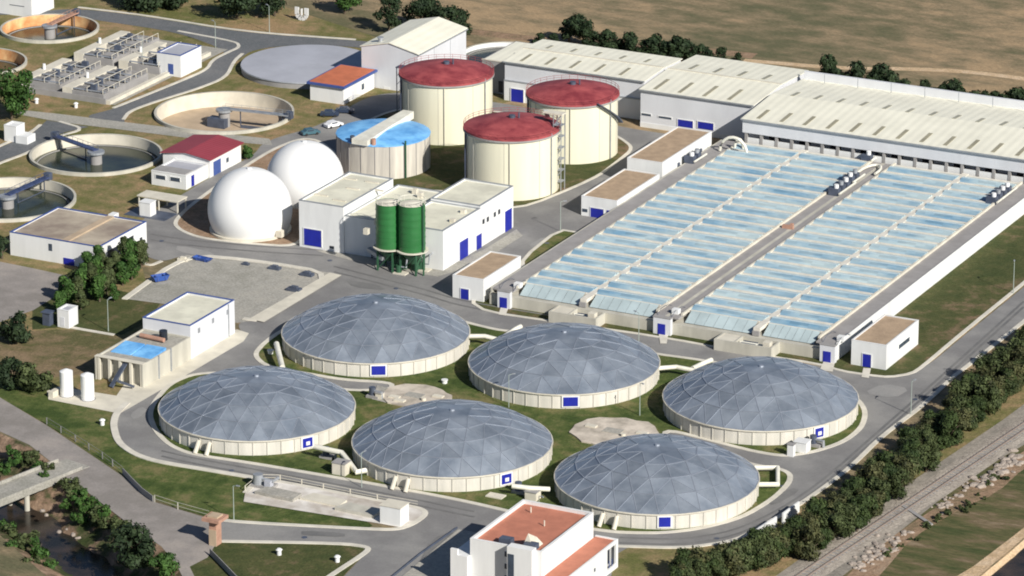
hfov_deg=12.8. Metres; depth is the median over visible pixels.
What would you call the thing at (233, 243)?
tyre track
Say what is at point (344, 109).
parked car
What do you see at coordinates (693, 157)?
pump set
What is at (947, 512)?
field shrub
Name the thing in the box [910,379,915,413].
lamp post
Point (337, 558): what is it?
bollard
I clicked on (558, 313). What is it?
valve chamber
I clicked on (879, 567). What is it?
rubble ground
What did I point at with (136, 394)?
apron
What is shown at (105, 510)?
bank bush
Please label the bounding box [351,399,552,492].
domed tank
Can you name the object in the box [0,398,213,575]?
gravel road
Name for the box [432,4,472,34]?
tree
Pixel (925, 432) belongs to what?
hedge tree
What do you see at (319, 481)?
tyre track
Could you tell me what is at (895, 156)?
doorway
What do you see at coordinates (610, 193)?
service building
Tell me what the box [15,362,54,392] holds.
tree
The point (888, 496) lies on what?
hedge tree
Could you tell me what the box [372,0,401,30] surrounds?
tree
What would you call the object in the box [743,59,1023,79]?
dirt track
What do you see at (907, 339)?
window
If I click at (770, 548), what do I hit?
hedge tree
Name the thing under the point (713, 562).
hedge tree
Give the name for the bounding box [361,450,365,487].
lamp post
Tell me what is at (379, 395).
valve box
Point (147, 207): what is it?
control cabinet
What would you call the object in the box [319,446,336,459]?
pump
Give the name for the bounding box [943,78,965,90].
shrub tree
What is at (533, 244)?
road patch
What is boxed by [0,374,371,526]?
lawn
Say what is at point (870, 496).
hedge tree
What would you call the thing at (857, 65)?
shrub tree
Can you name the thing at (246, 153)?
tree
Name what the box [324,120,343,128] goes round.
parked car
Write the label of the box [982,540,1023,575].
channel bank
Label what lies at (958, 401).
hedge tree
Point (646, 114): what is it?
louvre window
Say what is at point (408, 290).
tyre track
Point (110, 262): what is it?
grove tree
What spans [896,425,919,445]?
hedge tree
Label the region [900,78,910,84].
shrub tree
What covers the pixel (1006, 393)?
hedge tree
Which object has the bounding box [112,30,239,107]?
kerb
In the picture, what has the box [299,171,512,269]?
process building
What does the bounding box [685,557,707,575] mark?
hedge tree
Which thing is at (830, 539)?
hedge tree
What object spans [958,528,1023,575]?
sandy track
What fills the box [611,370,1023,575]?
dirt verge
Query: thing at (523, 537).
office building
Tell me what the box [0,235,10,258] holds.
tree
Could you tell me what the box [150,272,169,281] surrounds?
waste skip
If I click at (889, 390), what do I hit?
road patch
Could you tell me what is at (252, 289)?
gravel lot
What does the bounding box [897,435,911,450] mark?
hedge tree
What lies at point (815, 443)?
pump
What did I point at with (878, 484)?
hedge tree
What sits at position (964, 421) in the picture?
hedge tree
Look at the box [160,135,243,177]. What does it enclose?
pump house
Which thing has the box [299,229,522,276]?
apron
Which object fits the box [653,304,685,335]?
stair housing
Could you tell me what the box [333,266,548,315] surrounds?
tyre track
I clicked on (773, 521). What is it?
boundary wall
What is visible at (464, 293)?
door
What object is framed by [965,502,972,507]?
field shrub
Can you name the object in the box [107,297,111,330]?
lamp post
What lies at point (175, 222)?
kerb
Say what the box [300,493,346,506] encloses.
concrete platform
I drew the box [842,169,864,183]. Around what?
pump set
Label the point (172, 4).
tree
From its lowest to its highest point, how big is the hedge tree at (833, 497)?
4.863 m
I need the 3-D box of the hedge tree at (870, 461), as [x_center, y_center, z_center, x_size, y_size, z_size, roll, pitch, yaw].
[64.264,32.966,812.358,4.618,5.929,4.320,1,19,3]
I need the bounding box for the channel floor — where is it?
[71,39,227,104]
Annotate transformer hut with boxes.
[57,304,77,328]
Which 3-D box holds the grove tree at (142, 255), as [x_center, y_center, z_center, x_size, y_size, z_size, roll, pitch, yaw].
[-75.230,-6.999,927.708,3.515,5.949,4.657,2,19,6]
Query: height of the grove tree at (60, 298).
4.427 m
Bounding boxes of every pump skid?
[393,259,408,275]
[418,253,432,271]
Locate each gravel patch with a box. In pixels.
[383,384,451,406]
[569,417,659,444]
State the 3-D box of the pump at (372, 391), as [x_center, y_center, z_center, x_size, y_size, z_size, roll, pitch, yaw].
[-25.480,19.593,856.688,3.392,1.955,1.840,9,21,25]
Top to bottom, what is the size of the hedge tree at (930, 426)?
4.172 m
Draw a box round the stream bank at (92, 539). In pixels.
[0,434,181,575]
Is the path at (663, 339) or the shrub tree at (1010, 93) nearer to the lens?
the path at (663, 339)
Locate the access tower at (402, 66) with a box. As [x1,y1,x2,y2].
[395,65,405,110]
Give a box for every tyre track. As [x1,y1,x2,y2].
[150,239,322,255]
[151,234,320,249]
[161,455,474,516]
[162,450,473,511]
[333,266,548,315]
[334,271,520,315]
[620,301,1023,538]
[620,307,1023,544]
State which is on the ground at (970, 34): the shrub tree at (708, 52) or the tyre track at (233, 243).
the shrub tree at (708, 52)
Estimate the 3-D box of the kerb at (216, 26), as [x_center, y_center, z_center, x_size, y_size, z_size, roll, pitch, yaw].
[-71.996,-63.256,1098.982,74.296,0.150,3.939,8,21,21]
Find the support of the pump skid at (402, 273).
on the ground at (970, 34)
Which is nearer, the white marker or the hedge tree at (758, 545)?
the hedge tree at (758, 545)
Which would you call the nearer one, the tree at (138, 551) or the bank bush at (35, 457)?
the tree at (138, 551)
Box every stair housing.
[497,278,525,308]
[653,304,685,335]
[819,331,849,362]
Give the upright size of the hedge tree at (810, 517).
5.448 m
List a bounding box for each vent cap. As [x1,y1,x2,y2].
[514,281,522,288]
[672,307,680,314]
[837,334,845,341]
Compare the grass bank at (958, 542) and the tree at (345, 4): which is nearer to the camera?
the grass bank at (958, 542)
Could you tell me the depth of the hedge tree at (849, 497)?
799.49 m
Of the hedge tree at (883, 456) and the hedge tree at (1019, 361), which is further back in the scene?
the hedge tree at (1019, 361)
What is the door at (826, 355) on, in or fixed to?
in the stair housing at (828, 352)
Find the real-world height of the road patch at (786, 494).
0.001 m
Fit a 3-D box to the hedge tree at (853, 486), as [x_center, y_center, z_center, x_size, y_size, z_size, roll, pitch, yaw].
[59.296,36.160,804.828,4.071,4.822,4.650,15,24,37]
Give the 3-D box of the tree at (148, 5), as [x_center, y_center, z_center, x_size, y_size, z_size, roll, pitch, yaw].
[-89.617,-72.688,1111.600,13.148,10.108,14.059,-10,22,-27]
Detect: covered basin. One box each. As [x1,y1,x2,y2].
[490,140,883,330]
[668,163,1023,359]
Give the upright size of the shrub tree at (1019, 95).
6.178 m
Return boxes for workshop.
[10,207,146,265]
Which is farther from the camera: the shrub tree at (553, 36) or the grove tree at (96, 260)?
the shrub tree at (553, 36)
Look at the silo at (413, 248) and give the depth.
920.63 m
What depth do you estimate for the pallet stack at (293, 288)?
914.21 m
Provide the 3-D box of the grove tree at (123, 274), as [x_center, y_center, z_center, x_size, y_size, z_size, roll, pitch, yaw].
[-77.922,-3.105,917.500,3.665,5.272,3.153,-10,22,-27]
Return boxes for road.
[0,9,366,121]
[0,120,86,160]
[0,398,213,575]
[117,93,1023,575]
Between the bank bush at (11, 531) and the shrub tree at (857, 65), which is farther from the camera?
the shrub tree at (857, 65)
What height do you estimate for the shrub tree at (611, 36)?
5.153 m
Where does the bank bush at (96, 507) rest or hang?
on the stream bank at (92, 539)
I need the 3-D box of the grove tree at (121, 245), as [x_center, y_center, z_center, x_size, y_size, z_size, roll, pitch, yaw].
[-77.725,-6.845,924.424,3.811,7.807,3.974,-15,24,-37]
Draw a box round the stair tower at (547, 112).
[543,109,565,190]
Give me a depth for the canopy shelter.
962.79 m
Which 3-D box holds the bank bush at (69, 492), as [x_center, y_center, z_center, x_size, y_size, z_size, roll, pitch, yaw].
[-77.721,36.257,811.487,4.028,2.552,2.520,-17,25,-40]
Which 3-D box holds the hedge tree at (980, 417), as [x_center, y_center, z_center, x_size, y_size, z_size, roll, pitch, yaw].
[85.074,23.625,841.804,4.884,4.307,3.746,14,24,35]
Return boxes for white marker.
[295,7,308,20]
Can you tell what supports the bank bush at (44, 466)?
on the stream bank at (92, 539)
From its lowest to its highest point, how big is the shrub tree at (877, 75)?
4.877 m
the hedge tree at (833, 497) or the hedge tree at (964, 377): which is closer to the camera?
the hedge tree at (833, 497)
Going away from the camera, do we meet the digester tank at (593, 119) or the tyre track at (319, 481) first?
the tyre track at (319, 481)
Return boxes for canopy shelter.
[124,190,186,220]
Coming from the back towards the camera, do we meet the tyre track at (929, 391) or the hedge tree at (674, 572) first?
the tyre track at (929, 391)
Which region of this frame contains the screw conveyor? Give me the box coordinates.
[367,247,384,260]
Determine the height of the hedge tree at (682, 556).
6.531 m
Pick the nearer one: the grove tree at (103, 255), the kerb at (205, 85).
the grove tree at (103, 255)
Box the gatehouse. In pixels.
[306,64,377,104]
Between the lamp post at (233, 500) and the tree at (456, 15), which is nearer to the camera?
the lamp post at (233, 500)
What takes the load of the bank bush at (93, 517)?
on the stream bank at (92, 539)
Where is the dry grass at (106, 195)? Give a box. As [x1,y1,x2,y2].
[0,0,509,419]
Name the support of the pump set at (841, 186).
on the covered basin at (681, 235)
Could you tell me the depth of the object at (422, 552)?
785.12 m
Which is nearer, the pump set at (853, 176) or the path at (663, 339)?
the path at (663, 339)
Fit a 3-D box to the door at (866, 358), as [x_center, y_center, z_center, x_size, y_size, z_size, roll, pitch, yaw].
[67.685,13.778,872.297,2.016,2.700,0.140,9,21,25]
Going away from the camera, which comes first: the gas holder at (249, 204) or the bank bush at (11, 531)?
the bank bush at (11, 531)
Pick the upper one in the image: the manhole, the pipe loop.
the pipe loop
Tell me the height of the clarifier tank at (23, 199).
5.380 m
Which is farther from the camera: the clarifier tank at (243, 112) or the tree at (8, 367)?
the clarifier tank at (243, 112)
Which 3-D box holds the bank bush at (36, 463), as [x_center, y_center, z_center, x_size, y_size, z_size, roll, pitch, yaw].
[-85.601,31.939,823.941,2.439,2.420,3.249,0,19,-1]
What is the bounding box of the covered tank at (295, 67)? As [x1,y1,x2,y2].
[240,45,361,88]
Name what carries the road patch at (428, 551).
on the road at (391, 553)
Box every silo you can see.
[373,193,401,272]
[396,194,428,275]
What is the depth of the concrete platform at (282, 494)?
809.43 m
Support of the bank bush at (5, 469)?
on the stream bank at (92, 539)
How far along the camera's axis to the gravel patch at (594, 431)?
840.44 m
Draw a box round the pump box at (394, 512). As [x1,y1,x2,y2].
[379,498,409,526]
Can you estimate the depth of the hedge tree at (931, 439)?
823.61 m
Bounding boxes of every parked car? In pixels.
[300,127,320,135]
[320,109,339,116]
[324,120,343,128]
[335,106,354,113]
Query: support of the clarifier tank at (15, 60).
on the dry grass at (106, 195)
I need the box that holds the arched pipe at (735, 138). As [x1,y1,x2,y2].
[718,136,747,152]
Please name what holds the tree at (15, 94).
on the dry grass at (106, 195)
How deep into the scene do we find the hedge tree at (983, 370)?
859.76 m
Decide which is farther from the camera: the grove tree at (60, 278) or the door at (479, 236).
the door at (479, 236)
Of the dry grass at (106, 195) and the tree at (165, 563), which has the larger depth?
the dry grass at (106, 195)
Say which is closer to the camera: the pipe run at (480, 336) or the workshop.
the pipe run at (480, 336)
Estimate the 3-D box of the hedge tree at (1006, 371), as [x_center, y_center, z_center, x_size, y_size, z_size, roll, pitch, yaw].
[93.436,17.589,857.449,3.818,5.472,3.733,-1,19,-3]
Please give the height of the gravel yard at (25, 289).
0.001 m
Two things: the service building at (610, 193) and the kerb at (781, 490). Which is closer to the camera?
the kerb at (781, 490)
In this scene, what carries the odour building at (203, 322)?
on the ground at (970, 34)
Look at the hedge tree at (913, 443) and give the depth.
820.02 m
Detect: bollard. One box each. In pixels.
[99,418,104,425]
[276,548,282,555]
[334,555,340,562]
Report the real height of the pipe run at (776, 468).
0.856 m
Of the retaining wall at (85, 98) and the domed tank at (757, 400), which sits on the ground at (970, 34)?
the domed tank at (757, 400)
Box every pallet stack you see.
[177,256,188,261]
[241,261,249,265]
[268,264,281,270]
[286,285,301,291]
[300,270,314,276]
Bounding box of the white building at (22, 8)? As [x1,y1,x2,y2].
[0,0,53,16]
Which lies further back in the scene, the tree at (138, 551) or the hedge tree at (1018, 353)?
the hedge tree at (1018, 353)
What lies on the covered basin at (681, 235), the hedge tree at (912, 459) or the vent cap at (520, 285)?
the vent cap at (520, 285)
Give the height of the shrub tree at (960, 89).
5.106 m
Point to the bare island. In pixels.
(194, 219)
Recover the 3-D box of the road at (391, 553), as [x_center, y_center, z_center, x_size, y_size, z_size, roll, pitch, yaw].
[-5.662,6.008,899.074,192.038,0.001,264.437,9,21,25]
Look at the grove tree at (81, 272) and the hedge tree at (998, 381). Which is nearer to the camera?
the hedge tree at (998, 381)
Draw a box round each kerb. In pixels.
[0,121,80,163]
[0,124,41,146]
[77,7,355,39]
[110,402,252,478]
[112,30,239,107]
[122,53,243,119]
[122,255,323,320]
[142,260,162,265]
[148,321,867,533]
[173,138,344,245]
[222,540,370,575]
[224,480,427,530]
[371,109,632,207]
[472,281,1023,377]
[521,229,576,267]
[618,319,1023,548]
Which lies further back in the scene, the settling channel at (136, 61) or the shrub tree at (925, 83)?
the settling channel at (136, 61)
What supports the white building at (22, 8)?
on the dry grass at (106, 195)
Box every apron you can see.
[47,330,248,411]
[244,482,421,526]
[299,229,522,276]
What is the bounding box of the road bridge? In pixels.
[0,458,89,510]
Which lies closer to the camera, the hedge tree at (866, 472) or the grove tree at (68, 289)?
the hedge tree at (866, 472)
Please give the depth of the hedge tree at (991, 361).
860.72 m
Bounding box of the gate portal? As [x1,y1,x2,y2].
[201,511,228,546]
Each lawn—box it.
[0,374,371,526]
[32,284,159,334]
[153,324,861,530]
[190,543,364,575]
[375,110,628,205]
[476,215,1023,375]
[525,231,574,264]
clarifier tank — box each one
[0,8,98,43]
[0,48,26,73]
[0,172,76,222]
[29,131,162,176]
[154,91,293,134]
[466,41,512,62]
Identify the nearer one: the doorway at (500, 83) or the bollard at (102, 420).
the bollard at (102, 420)
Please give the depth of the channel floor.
1070.71 m
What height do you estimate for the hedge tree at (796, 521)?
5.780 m
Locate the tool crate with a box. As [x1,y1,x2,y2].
[782,223,793,229]
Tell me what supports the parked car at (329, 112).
on the road at (391, 553)
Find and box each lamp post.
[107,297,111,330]
[233,485,239,519]
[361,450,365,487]
[508,373,515,407]
[560,200,566,230]
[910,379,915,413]
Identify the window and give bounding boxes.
[155,174,165,179]
[170,176,180,181]
[641,112,651,116]
[658,115,671,119]
[898,336,909,349]
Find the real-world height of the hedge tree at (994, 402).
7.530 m
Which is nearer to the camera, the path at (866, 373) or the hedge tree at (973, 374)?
the hedge tree at (973, 374)
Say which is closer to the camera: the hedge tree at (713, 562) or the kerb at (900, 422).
the hedge tree at (713, 562)
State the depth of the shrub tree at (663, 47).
1070.15 m
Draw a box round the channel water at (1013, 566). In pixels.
[991,548,1023,575]
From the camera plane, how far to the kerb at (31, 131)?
1016.58 m
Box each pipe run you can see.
[274,341,284,366]
[313,444,367,474]
[469,334,496,339]
[504,324,522,333]
[512,484,549,491]
[659,365,695,371]
[691,358,712,368]
[754,465,779,486]
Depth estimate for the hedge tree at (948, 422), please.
830.32 m
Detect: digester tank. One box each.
[398,54,493,145]
[463,107,560,200]
[525,75,622,163]
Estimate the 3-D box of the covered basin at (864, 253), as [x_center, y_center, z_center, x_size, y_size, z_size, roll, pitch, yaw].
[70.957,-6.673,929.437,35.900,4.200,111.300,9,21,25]
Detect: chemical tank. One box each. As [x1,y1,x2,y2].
[59,368,74,397]
[80,372,95,401]
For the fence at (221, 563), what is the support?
on the lawn at (251, 559)
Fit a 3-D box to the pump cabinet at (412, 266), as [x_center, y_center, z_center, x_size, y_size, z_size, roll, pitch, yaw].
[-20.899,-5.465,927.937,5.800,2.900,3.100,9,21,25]
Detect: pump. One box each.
[207,115,227,128]
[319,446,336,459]
[366,386,382,398]
[511,481,524,494]
[810,434,824,447]
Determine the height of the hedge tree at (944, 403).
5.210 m
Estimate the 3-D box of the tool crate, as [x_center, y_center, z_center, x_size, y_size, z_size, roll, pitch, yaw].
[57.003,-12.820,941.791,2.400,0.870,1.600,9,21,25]
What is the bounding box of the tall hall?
[360,17,467,90]
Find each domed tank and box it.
[158,365,355,455]
[281,293,469,377]
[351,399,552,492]
[468,322,660,408]
[554,434,759,529]
[662,356,858,445]
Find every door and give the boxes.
[60,317,64,326]
[63,258,73,265]
[168,64,173,73]
[190,173,194,186]
[460,288,469,299]
[476,232,481,249]
[500,297,506,307]
[658,323,664,334]
[823,351,830,362]
[862,353,871,367]
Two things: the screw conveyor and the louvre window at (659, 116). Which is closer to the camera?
the screw conveyor
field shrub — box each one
[934,513,942,519]
[944,508,950,514]
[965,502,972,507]
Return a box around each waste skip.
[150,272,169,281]
[192,255,212,261]
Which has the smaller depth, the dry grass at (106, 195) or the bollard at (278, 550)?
the bollard at (278, 550)
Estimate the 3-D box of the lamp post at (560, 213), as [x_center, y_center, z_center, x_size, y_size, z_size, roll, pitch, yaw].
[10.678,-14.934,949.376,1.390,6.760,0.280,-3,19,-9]
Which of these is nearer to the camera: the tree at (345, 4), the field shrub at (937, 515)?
the field shrub at (937, 515)
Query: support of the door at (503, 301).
in the stair housing at (504, 298)
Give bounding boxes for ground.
[0,0,1023,575]
[847,451,1023,575]
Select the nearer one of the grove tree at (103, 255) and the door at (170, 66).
the grove tree at (103, 255)
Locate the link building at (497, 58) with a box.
[482,41,532,93]
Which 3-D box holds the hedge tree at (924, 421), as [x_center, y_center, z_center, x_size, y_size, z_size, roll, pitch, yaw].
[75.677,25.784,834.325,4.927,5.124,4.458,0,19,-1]
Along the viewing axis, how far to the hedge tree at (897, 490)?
807.06 m
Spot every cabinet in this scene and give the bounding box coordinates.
[40,309,54,325]
[139,198,155,216]
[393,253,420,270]
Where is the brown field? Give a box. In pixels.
[0,330,123,376]
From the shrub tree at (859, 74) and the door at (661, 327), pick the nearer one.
the door at (661, 327)
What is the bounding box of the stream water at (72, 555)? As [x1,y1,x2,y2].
[0,476,122,575]
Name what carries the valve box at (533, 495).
on the ground at (970, 34)
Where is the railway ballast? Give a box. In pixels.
[777,405,1023,575]
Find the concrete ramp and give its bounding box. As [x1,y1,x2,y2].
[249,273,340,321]
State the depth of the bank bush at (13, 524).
800.74 m
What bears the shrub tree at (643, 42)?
on the ground at (970, 34)
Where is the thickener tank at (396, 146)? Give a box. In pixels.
[336,110,430,178]
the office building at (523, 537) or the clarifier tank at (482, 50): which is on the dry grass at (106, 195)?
the clarifier tank at (482, 50)
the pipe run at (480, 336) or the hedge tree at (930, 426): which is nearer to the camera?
the hedge tree at (930, 426)
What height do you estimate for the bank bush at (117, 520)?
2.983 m
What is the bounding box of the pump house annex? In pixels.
[151,158,207,189]
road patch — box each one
[131,407,146,418]
[176,246,213,254]
[302,531,344,536]
[347,281,384,289]
[420,533,452,560]
[529,237,545,247]
[770,488,797,504]
[868,384,906,396]
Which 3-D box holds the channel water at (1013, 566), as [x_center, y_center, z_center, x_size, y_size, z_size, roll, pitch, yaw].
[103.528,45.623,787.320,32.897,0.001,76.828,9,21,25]
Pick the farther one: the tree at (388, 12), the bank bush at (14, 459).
the tree at (388, 12)
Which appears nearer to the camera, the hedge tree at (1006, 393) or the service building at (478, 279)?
the hedge tree at (1006, 393)
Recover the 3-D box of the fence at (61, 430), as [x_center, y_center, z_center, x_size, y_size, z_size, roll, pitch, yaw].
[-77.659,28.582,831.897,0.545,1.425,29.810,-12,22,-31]
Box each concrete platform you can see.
[254,487,301,501]
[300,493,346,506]
[335,502,379,518]
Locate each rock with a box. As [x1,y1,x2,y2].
[976,484,985,488]
[1008,448,1018,451]
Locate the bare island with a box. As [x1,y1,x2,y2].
[178,139,313,243]
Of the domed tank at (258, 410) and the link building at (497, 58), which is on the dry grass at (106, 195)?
the link building at (497, 58)
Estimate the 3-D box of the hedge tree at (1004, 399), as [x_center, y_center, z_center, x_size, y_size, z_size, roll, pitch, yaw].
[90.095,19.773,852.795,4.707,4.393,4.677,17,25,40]
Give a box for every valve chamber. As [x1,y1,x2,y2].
[549,305,604,325]
[714,332,779,356]
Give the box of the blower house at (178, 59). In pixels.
[156,42,201,76]
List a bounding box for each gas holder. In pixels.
[208,167,291,241]
[267,140,343,208]
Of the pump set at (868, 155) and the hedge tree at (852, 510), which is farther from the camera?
the pump set at (868, 155)
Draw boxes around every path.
[13,110,271,144]
[70,326,114,335]
[374,385,386,402]
[403,529,476,575]
[499,308,507,315]
[659,334,667,343]
[820,362,834,371]
[861,368,870,377]
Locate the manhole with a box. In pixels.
[441,378,447,383]
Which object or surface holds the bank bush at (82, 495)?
on the stream bank at (92, 539)
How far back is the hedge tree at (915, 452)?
815.80 m
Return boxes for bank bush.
[0,461,10,474]
[0,518,16,528]
[0,523,18,538]
[5,539,19,547]
[6,444,17,455]
[7,452,22,465]
[15,449,30,466]
[15,532,28,550]
[20,555,42,564]
[24,450,39,463]
[26,530,40,545]
[29,536,49,559]
[30,460,42,468]
[38,470,49,477]
[41,462,54,470]
[43,559,58,568]
[58,476,79,490]
[59,498,71,508]
[65,484,84,498]
[69,506,88,523]
[70,487,87,502]
[74,495,101,510]
[87,509,100,527]
[91,504,110,515]
[97,504,110,518]
[97,515,117,529]
[110,522,120,536]
[112,517,131,527]
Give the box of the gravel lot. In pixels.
[129,255,334,322]
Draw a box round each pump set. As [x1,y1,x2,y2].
[684,148,706,163]
[828,177,855,195]
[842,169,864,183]
[861,150,881,161]
[986,182,1016,204]
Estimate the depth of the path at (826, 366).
872.83 m
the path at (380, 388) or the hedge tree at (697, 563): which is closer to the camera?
the hedge tree at (697, 563)
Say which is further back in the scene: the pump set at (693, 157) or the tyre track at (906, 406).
the pump set at (693, 157)
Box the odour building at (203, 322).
[142,291,234,358]
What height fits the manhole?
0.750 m
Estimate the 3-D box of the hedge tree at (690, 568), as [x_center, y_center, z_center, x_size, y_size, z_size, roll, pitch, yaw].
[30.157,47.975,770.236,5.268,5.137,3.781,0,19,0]
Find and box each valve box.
[331,458,350,475]
[375,390,384,399]
[524,490,540,500]
[787,442,795,456]
[793,437,811,452]
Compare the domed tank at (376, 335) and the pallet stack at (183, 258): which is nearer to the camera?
the domed tank at (376, 335)
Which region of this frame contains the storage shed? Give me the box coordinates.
[4,121,35,144]
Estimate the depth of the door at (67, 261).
929.75 m
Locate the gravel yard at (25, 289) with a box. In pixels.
[0,262,67,321]
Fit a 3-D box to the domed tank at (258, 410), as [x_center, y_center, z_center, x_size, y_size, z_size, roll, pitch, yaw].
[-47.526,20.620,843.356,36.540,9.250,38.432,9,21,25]
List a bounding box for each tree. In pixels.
[0,66,35,119]
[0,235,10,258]
[0,310,33,343]
[0,356,26,389]
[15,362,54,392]
[53,291,66,310]
[57,275,66,291]
[61,278,77,303]
[67,269,76,279]
[71,275,83,301]
[73,266,86,290]
[75,289,89,309]
[78,263,87,283]
[81,251,92,262]
[84,262,98,285]
[87,273,106,301]
[90,255,103,273]
[93,245,104,254]
[98,251,107,270]
[100,268,111,294]
[103,258,116,275]
[105,521,156,569]
[109,268,117,284]
[109,283,120,301]
[110,251,122,277]
[115,261,131,285]
[116,236,137,261]
[117,0,163,12]
[121,238,138,261]
[124,253,140,279]
[134,240,148,268]
[146,551,180,575]
[152,0,187,8]
[213,0,260,18]
[241,145,253,159]
[259,0,286,15]
[333,0,361,13]
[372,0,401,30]
[399,0,445,21]
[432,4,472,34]
[531,32,544,42]
[546,32,558,40]
[558,15,575,42]
[566,12,593,44]
[581,30,598,45]
[591,33,606,46]
[601,29,617,48]
[612,38,624,49]
[618,31,637,49]
[623,36,642,51]
[633,39,648,53]
[639,39,660,54]
[645,33,666,55]
[658,39,668,55]
[665,35,682,57]
[667,36,688,58]
[667,563,695,575]
[668,547,691,568]
[669,557,693,575]
[673,545,711,575]
[676,559,704,575]
[676,562,696,575]
[677,38,694,59]
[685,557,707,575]
[689,44,698,54]
[696,43,711,55]
[704,557,721,575]
[704,562,727,575]
[705,49,716,56]
[710,549,731,574]
[712,546,740,575]
[715,47,727,58]
[715,540,746,575]
[729,536,754,573]
[731,52,741,60]
[744,545,762,570]
[746,537,768,569]
[747,527,768,555]
[756,546,778,567]
[759,524,779,555]
[768,528,790,558]
[769,535,782,562]
[773,539,788,560]
[778,527,794,554]
[781,515,805,530]
[784,513,819,527]
[789,531,807,557]
[792,521,824,561]
[799,511,820,524]
[802,496,828,523]
[817,53,837,72]
[817,527,833,548]
[818,512,851,540]
[823,490,846,507]
[825,529,832,544]
[826,510,845,536]
[830,66,841,74]
[831,499,859,537]
[838,480,860,496]
[840,488,856,502]
[841,70,852,76]
[841,475,868,494]
[847,60,866,75]
[847,493,881,522]
[852,68,865,77]
[853,504,869,531]
[854,461,888,490]
[856,487,886,518]
[857,492,878,513]
[861,455,880,467]
[864,72,872,77]
[866,474,890,504]
[870,487,891,502]
[871,62,890,78]
[872,72,881,80]
[872,449,898,463]
[879,72,900,82]
[880,462,903,490]
[887,465,909,498]
[891,454,921,486]
[894,452,919,485]
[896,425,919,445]
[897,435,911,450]
[898,447,923,473]
[899,436,922,458]
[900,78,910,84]
[912,427,934,437]
[914,443,942,471]
[915,415,939,432]
[918,79,930,87]
[918,438,929,450]
[922,409,943,433]
[923,433,941,458]
[924,423,937,433]
[933,409,963,448]
[936,434,953,450]
[941,391,960,409]
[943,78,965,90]
[946,393,969,409]
[946,407,972,440]
[948,378,974,402]
[948,429,963,444]
[952,86,964,91]
[960,374,977,396]
[961,372,980,378]
[961,405,978,430]
[963,364,995,376]
[964,403,984,422]
[966,89,980,94]
[970,374,1002,414]
[970,395,987,418]
[973,353,1002,378]
[986,375,1005,413]
[989,90,1000,96]
[991,345,1014,365]
[995,366,1003,377]
[1000,86,1022,98]
[1000,396,1007,403]
[1002,361,1023,392]
[1002,368,1017,394]
[1002,385,1007,397]
[1004,345,1023,364]
[1005,336,1023,350]
[1005,379,1021,395]
[1011,359,1023,384]
[1013,89,1023,100]
[1014,326,1023,341]
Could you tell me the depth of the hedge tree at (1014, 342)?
871.07 m
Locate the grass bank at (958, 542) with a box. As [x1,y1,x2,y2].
[843,445,1023,575]
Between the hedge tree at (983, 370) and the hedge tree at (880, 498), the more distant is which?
the hedge tree at (983, 370)
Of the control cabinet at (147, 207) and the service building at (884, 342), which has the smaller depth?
the service building at (884, 342)
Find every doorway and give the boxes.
[498,81,502,92]
[799,141,810,145]
[830,145,840,150]
[891,154,902,159]
[922,159,933,163]
[954,163,964,168]
[985,168,996,172]
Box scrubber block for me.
[95,329,190,387]
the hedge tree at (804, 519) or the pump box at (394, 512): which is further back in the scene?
the pump box at (394, 512)
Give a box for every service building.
[453,251,520,301]
[581,169,658,217]
[627,126,711,178]
[851,314,918,369]
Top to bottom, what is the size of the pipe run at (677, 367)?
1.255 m
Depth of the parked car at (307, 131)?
1013.89 m
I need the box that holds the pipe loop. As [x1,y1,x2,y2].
[858,164,881,174]
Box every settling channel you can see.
[22,58,100,91]
[62,65,147,99]
[74,31,158,65]
[119,41,196,74]
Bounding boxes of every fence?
[46,417,121,469]
[122,468,152,501]
[154,495,207,513]
[209,548,236,575]
[245,474,417,503]
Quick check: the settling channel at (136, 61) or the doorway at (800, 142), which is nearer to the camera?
the doorway at (800, 142)
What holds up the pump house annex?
on the dry grass at (106, 195)
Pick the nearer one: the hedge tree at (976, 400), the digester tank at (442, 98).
the hedge tree at (976, 400)
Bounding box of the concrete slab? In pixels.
[485,492,505,499]
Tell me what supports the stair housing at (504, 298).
on the ground at (970, 34)
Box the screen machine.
[250,472,279,488]
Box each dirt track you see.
[471,29,757,57]
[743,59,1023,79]
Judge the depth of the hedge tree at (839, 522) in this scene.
788.47 m
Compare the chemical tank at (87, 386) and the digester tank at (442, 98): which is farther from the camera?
the digester tank at (442, 98)
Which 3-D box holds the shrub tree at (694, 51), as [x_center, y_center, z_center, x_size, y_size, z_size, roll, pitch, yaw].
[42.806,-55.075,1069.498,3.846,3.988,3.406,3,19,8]
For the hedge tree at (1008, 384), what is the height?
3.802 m
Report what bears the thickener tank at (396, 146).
on the ground at (970, 34)
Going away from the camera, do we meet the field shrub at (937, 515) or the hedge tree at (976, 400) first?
the field shrub at (937, 515)
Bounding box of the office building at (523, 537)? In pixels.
[450,499,617,575]
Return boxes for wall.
[28,87,105,104]
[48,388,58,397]
[106,51,210,104]
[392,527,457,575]
[757,516,776,528]
[782,501,799,523]
[899,504,932,524]

